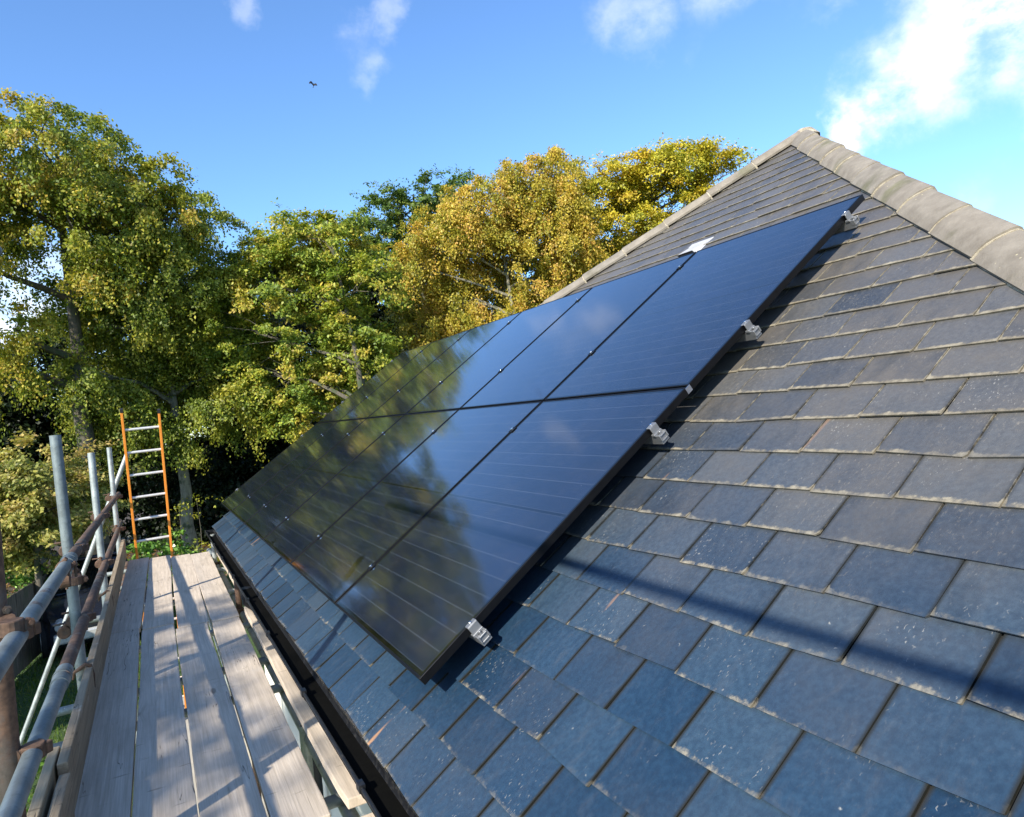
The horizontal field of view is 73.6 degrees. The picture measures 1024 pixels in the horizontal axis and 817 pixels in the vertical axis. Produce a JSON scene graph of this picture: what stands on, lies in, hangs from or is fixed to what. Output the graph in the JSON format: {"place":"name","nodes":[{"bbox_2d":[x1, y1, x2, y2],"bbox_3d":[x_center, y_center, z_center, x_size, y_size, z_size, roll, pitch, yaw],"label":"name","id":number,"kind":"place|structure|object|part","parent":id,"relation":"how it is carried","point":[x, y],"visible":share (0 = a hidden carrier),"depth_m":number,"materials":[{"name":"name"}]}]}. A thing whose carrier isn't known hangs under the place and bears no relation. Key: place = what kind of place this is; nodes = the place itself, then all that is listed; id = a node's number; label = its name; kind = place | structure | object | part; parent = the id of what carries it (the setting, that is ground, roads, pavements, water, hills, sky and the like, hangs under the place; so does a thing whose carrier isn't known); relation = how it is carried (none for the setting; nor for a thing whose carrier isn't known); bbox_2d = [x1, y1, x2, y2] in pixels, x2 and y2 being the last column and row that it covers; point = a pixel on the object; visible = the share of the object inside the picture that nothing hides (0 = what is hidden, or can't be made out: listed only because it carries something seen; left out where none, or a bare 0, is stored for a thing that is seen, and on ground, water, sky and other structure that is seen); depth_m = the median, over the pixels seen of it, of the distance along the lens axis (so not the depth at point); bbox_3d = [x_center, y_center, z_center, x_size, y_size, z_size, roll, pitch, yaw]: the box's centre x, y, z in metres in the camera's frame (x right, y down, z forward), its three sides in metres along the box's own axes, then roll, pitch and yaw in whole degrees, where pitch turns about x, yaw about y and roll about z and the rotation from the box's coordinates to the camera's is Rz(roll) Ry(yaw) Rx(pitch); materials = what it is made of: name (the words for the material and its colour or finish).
{"place":"outdoors","nodes":[
{"label":"outdoors","id":0,"kind":"place"},
{"bbox_2d":[4,521,54,593],"bbox_3d":[-9.523,3.212,12.786,3.154,2.522,2.843,-5,0,40],"label":"laurel hedge","id":1,"kind":"object","parent":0,"point":[20,579],"visible":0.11,"depth_m":12.58,"materials":[{"name":"green plant"}]},
{"bbox_2d":[6,535,231,595],"bbox_3d":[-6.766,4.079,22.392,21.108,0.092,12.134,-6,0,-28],"label":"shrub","id":2,"kind":"object","parent":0,"point":[12,591],"visible":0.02,"depth_m":21.04,"materials":[{"name":"green plant"}]},
{"bbox_2d":[6,485,264,816],"bbox_3d":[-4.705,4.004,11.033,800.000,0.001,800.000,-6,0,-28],"label":"ground","id":3,"kind":"structure","parent":0,"point":[44,691],"depth_m":10.46,"materials":[{"name":"green plant"}]},
{"bbox_2d":[7,570,49,677],"bbox_3d":[-7.771,3.628,10.027,0.158,1.360,6.019,-6,0,-19],"label":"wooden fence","id":4,"kind":"object","parent":3,"relation":"on","point":[19,601],"visible":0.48,"depth_m":11.49,"materials":[{"name":"brown wood"}]},
{"bbox_2d":[26,761,44,811],"bbox_3d":[-5.001,3.864,6.965,0.743,0.455,0.908,-6,0,-28],"label":"weed clump","id":5,"kind":"object","parent":3,"relation":"on","point":[40,765],"visible":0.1,"depth_m":6.91,"materials":[{"name":"green plant"}]},
{"bbox_2d":[0,426,146,619],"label":"rhododendron bush","id":6,"kind":"object","parent":3,"relation":"on","point":[28,503],"visible":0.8,"depth_m":11.63,"materials":[{"name":"green plant"}]},
{"bbox_2d":[40,543,146,657],"bbox_3d":[-8.200,3.591,13.351,1.790,1.474,3.970,-6,0,-36],"label":"parked car","id":7,"kind":"object","parent":3,"relation":"on","point":[57,606],"visible":0.19,"depth_m":11.90,"materials":[{"name":"paint"}]},
{"bbox_3d":[-8.527,3.156,13.738,1.514,0.500,2.593,-6,0,-36],"label":"window","id":8,"kind":"part","parent":7,"relation":"part of","materials":[{"name":"glass"}]},
{"bbox_2d":[0,327,232,563],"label":"yew tree","id":9,"kind":"object","parent":3,"relation":"on","point":[14,420],"visible":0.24,"depth_m":20.92,"materials":[{"name":"green plant"}]},
{"bbox_2d":[0,86,254,543],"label":"beech tree","id":10,"kind":"object","parent":3,"relation":"on","point":[62,193],"visible":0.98,"depth_m":16.81,"materials":[{"name":"green plant"}]},
{"bbox_2d":[7,228,290,552],"bbox_3d":[-9.737,-0.291,19.576,6.576,9.503,6.060,-6,0,9],"label":"weeping beech","id":11,"kind":"object","parent":3,"relation":"on","point":[191,394],"visible":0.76,"depth_m":18.80,"materials":[{"name":"green plant"}]},
{"bbox_2d":[120,408,186,707],"bbox_3d":[-4.354,1.987,8.378,0.419,3.995,1.041,-6,0,-28],"label":"ladder","id":12,"kind":"object","parent":3,"relation":"on","point":[163,471],"visible":0.47,"depth_m":8.12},
{"bbox_2d":[126,529,199,583],"bbox_3d":[-8.742,3.824,16.585,2.388,1.507,2.512,-6,0,-28],"label":"leafy shrub","id":13,"kind":"object","parent":3,"relation":"on","point":[144,548],"visible":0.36,"depth_m":16.54,"materials":[{"name":"green plant"}]},
{"bbox_2d":[0,247,359,816],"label":"scaffold","id":14,"kind":"object","parent":3,"relation":"on","point":[19,764],"visible":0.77,"depth_m":3.20,"materials":[{"name":"grey metal"}]},
{"bbox_2d":[27,746,60,816],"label":"toe board","id":15,"kind":"object","parent":14,"relation":"attached to","point":[43,794],"visible":0.62,"depth_m":2.44,"materials":[{"name":"beige wood"}]},
{"bbox_2d":[57,539,126,810],"bbox_3d":[-3.223,1.578,5.486,0.038,0.225,6.578,-6,0,-28],"label":"toe board","id":16,"kind":"object","parent":14,"relation":"attached to","point":[73,753],"visible":0.97,"depth_m":3.44,"materials":[{"name":"wood"}]},
{"bbox_2d":[75,628,139,816],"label":"scaffold board","id":17,"kind":"object","parent":14,"relation":"on","point":[106,786],"visible":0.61,"depth_m":3.25,"materials":[{"name":"beige wood"}]},
{"bbox_2d":[47,772,74,816],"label":"toe board","id":18,"kind":"object","parent":17,"relation":"on","point":[62,804],"visible":1,"depth_m":2.41,"materials":[{"name":"beige wood"}]},
{"bbox_2d":[111,557,148,633],"bbox_3d":[-3.656,1.737,6.607,0.218,0.040,3.416,-6,0,-27],"label":"scaffold board","id":19,"kind":"object","parent":14,"relation":"on","point":[128,616],"visible":0.8,"depth_m":6.12,"materials":[{"name":"beige wood"}]},
{"bbox_2d":[142,555,173,629],"bbox_3d":[-3.416,1.712,6.627,0.220,0.040,3.368,-6,0,-27],"label":"scaffold board","id":20,"kind":"object","parent":14,"relation":"on","point":[158,610],"visible":0.98,"depth_m":6.11,"materials":[{"name":"beige wood"}]},
{"bbox_2d":[132,624,197,816],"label":"scaffold board","id":21,"kind":"object","parent":14,"relation":"on","point":[163,782],"visible":1,"depth_m":3.19,"materials":[{"name":"beige wood"}]},
{"bbox_2d":[171,554,208,627],"bbox_3d":[-3.141,1.687,6.584,0.218,0.040,3.407,-6,0,-27],"label":"scaffold board","id":22,"kind":"object","parent":14,"relation":"on","point":[190,607],"visible":0.98,"depth_m":6.07,"materials":[{"name":"beige wood"}]},
{"bbox_2d":[191,551,239,624],"bbox_3d":[-2.933,1.665,6.638,0.206,0.040,3.358,-6,0,-28],"label":"scaffold board","id":23,"kind":"object","parent":14,"relation":"on","point":[219,603],"visible":0.85,"depth_m":6.11,"materials":[{"name":"beige wood"}]},
{"bbox_2d":[176,622,266,816],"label":"scaffold board","id":24,"kind":"object","parent":14,"relation":"on","point":[226,783],"visible":1,"depth_m":3.16,"materials":[{"name":"beige wood"}]},
{"bbox_2d":[216,551,233,584],"bbox_3d":[-2.754,1.627,6.824,0.156,0.040,3.346,-6,0,-28],"label":"scaffold board","id":25,"kind":"object","parent":14,"relation":"on","point":[232,580],"visible":0.12,"depth_m":6.94,"materials":[{"name":"beige wood"}]},
{"bbox_2d":[213,617,330,816],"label":"scaffold board","id":26,"kind":"object","parent":14,"relation":"on","point":[288,786],"visible":1,"depth_m":3.12,"materials":[{"name":"beige wood"}]},
{"bbox_2d":[244,607,366,808],"bbox_3d":[-1.256,1.469,3.876,0.166,0.039,3.171,-6,0,-28],"label":"scaffold board","id":27,"kind":"object","parent":14,"relation":"on","point":[341,779],"visible":0.42,"depth_m":3.03,"materials":[{"name":"beige wood"}]},
{"bbox_2d":[361,812,374,816],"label":"scaffold board","id":28,"kind":"object","parent":14,"relation":"on","point":[370,815],"visible":0.05,"depth_m":2.44,"materials":[{"name":"beige wood"}]},
{"bbox_2d":[170,495,223,555],"bbox_3d":[-8.859,3.531,19.383,1.865,2.314,1.613,-6,0,-28],"label":"straggly shrub","id":29,"kind":"object","parent":3,"relation":"on","point":[197,516],"visible":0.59,"depth_m":19.44,"materials":[{"name":"green plant"}]},
{"bbox_2d":[27,235,460,447],"bbox_3d":[-9.595,-1.256,27.861,18.684,11.275,8.933,-6,0,-28],"label":"yew tree","id":30,"kind":"object","parent":3,"relation":"on","point":[377,315],"visible":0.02,"depth_m":26.63,"materials":[{"name":"green plant"}]},
{"bbox_2d":[108,330,407,551],"bbox_3d":[-9.033,1.149,25.451,14.327,8.752,8.270,-6,0,-28],"label":"yew tree","id":31,"kind":"object","parent":3,"relation":"on","point":[241,471],"visible":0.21,"depth_m":22.81,"materials":[{"name":"green plant"}]},
{"bbox_2d":[178,197,414,443],"bbox_3d":[-5.587,-1.002,19.941,6.679,10.075,5.513,-6,0,9],"label":"maple tree","id":32,"kind":"object","parent":3,"relation":"on","point":[301,270],"visible":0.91,"depth_m":19.23,"materials":[{"name":"green plant"}]},
{"bbox_2d":[342,163,500,308],"bbox_3d":[-3.342,-3.023,28.039,6.585,13.517,5.804,-6,0,-28],"label":"oak tree","id":33,"kind":"object","parent":3,"relation":"on","point":[395,214],"visible":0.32,"depth_m":26.71,"materials":[{"name":"green plant"}]},
{"bbox_2d":[375,144,618,351],"bbox_3d":[-0.403,-2.457,22.860,8.133,11.891,6.044,-6,0,-13],"label":"birch tree","id":34,"kind":"object","parent":3,"relation":"on","point":[460,237],"visible":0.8,"depth_m":21.43,"materials":[{"name":"yellow plant"}]},
{"bbox_2d":[361,220,642,366],"bbox_3d":[0.556,-2.234,31.547,17.720,11.144,8.968,-6,0,-1],"label":"yew tree","id":35,"kind":"object","parent":3,"relation":"on","point":[406,349],"depth_m":31.20,"materials":[{"name":"green plant"}]},
{"bbox_2d":[205,127,1023,816],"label":"house","id":36,"kind":"structure","parent":3,"relation":"on","point":[779,571],"depth_m":1.96,"materials":[{"name":"stone"}]},
{"bbox_2d":[235,488,491,645],"bbox_3d":[-1.688,0.867,5.362,0.200,0.141,6.997,-44,17,-23],"label":"mounting rail","id":37,"kind":"object","parent":36,"relation":"attached to","point":[480,634],"visible":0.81,"depth_m":2.26,"materials":[{"name":"metal"}]},
{"bbox_2d":[221,421,337,512],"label":"solar panel","id":38,"kind":"object","parent":37,"relation":"attached to","point":[265,474],"visible":0.76,"depth_m":8.02,"materials":[{"name":"black glass"}]},
{"bbox_2d":[231,419,364,522],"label":"solar panel","id":39,"kind":"object","parent":37,"relation":"attached to","point":[268,491],"visible":0.72,"depth_m":6.99,"materials":[{"name":"black glass"}]},
{"bbox_2d":[244,415,403,539],"bbox_3d":[-1.673,0.563,6.035,1.494,0.030,1.138,-44,17,-23],"label":"solar panel","id":40,"kind":"object","parent":37,"relation":"attached to","point":[298,492],"visible":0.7,"depth_m":5.96,"materials":[{"name":"black glass"}]},
{"bbox_2d":[263,410,457,563],"bbox_3d":[-1.133,0.516,5.016,1.494,0.030,1.138,-44,17,-23],"label":"solar panel","id":41,"kind":"object","parent":37,"relation":"attached to","point":[292,537],"visible":0.77,"depth_m":4.93,"materials":[{"name":"black glass"}]},
{"bbox_2d":[290,401,541,603],"bbox_3d":[-0.594,0.470,3.997,1.494,0.030,1.138,-44,17,-23],"label":"solar panel","id":42,"kind":"object","parent":37,"relation":"attached to","point":[381,518],"visible":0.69,"depth_m":3.88,"materials":[{"name":"glass"}]},
{"bbox_2d":[335,384,692,684],"bbox_3d":[-0.047,0.418,2.981,1.512,0.030,1.141,-44,17,-23],"label":"solar panel","id":43,"kind":"object","parent":37,"relation":"attached to","point":[484,534],"visible":1,"depth_m":2.80,"materials":[{"name":"glass"}]},
{"bbox_2d":[301,422,669,443],"bbox_3d":[-1.009,0.221,5.751,0.200,0.141,6.997,-44,17,-23],"label":"mounting rail","id":44,"kind":"object","parent":36,"relation":"attached to","point":[659,436],"visible":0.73,"depth_m":2.65,"materials":[{"name":"metal"}]},
{"bbox_2d":[341,320,761,402],"bbox_3d":[-0.554,-0.213,6.011,0.200,0.141,6.997,-44,17,-23],"label":"mounting rail","id":45,"kind":"object","parent":36,"relation":"attached to","point":[752,332],"visible":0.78,"depth_m":2.92,"materials":[{"name":"metal"}]},
{"bbox_2d":[318,343,430,422],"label":"solar panel","id":46,"kind":"object","parent":45,"relation":"attached to","point":[367,388],"visible":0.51,"depth_m":8.61,"materials":[{"name":"black glass"}]},
{"bbox_2d":[339,329,469,420],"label":"solar panel","id":47,"kind":"object","parent":45,"relation":"attached to","point":[383,393],"visible":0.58,"depth_m":7.58,"materials":[{"name":"black glass"}]},
{"bbox_2d":[368,312,520,417],"bbox_3d":[-0.666,-0.397,6.612,1.494,0.030,1.138,-44,17,-23],"label":"solar panel","id":48,"kind":"object","parent":45,"relation":"attached to","point":[412,393],"visible":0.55,"depth_m":6.54,"materials":[{"name":"black glass"}]},
{"bbox_2d":[406,287,591,413],"bbox_3d":[-0.126,-0.443,5.593,1.494,0.030,1.138,-44,17,-23],"label":"solar panel","id":49,"kind":"object","parent":45,"relation":"attached to","point":[465,382],"visible":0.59,"depth_m":5.51,"materials":[{"name":"black glass"}]},
{"bbox_2d":[461,252,695,408],"bbox_3d":[0.413,-0.490,4.574,1.494,0.030,1.138,-44,17,-23],"label":"solar panel","id":50,"kind":"object","parent":45,"relation":"attached to","point":[543,366],"visible":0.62,"depth_m":4.47,"materials":[{"name":"black glass"}]},
{"bbox_2d":[545,194,864,400],"bbox_3d":[0.953,-0.536,3.556,1.494,0.030,1.138,-44,17,-23],"label":"solar panel","id":51,"kind":"object","parent":45,"relation":"attached to","point":[681,327],"visible":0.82,"depth_m":3.40,"materials":[{"name":"glass"}]},
{"bbox_2d":[391,210,859,360],"bbox_3d":[0.037,-0.776,6.351,0.200,0.141,6.997,-44,17,-23],"label":"mounting rail","id":52,"kind":"object","parent":36,"relation":"attached to","point":[851,222],"visible":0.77,"depth_m":3.26,"materials":[{"name":"metal"}]},
{"bbox_2d":[515,132,759,307],"bbox_3d":[3.990,-2.906,23.613,10.356,11.932,5.897,-6,0,16],"label":"lime tree","id":53,"kind":"object","parent":3,"relation":"on","point":[631,191],"visible":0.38,"depth_m":22.26,"materials":[{"name":"yellow plant"}]},
{"bbox_2d":[183,695,268,816],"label":"path","id":54,"kind":"structure","parent":0,"point":[189,742],"depth_m":7.59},
{"bbox_2d":[0,0,1023,440],"label":"sky","id":55,"kind":"structure","parent":0,"point":[931,92],"materials":[{"name":"blue"}]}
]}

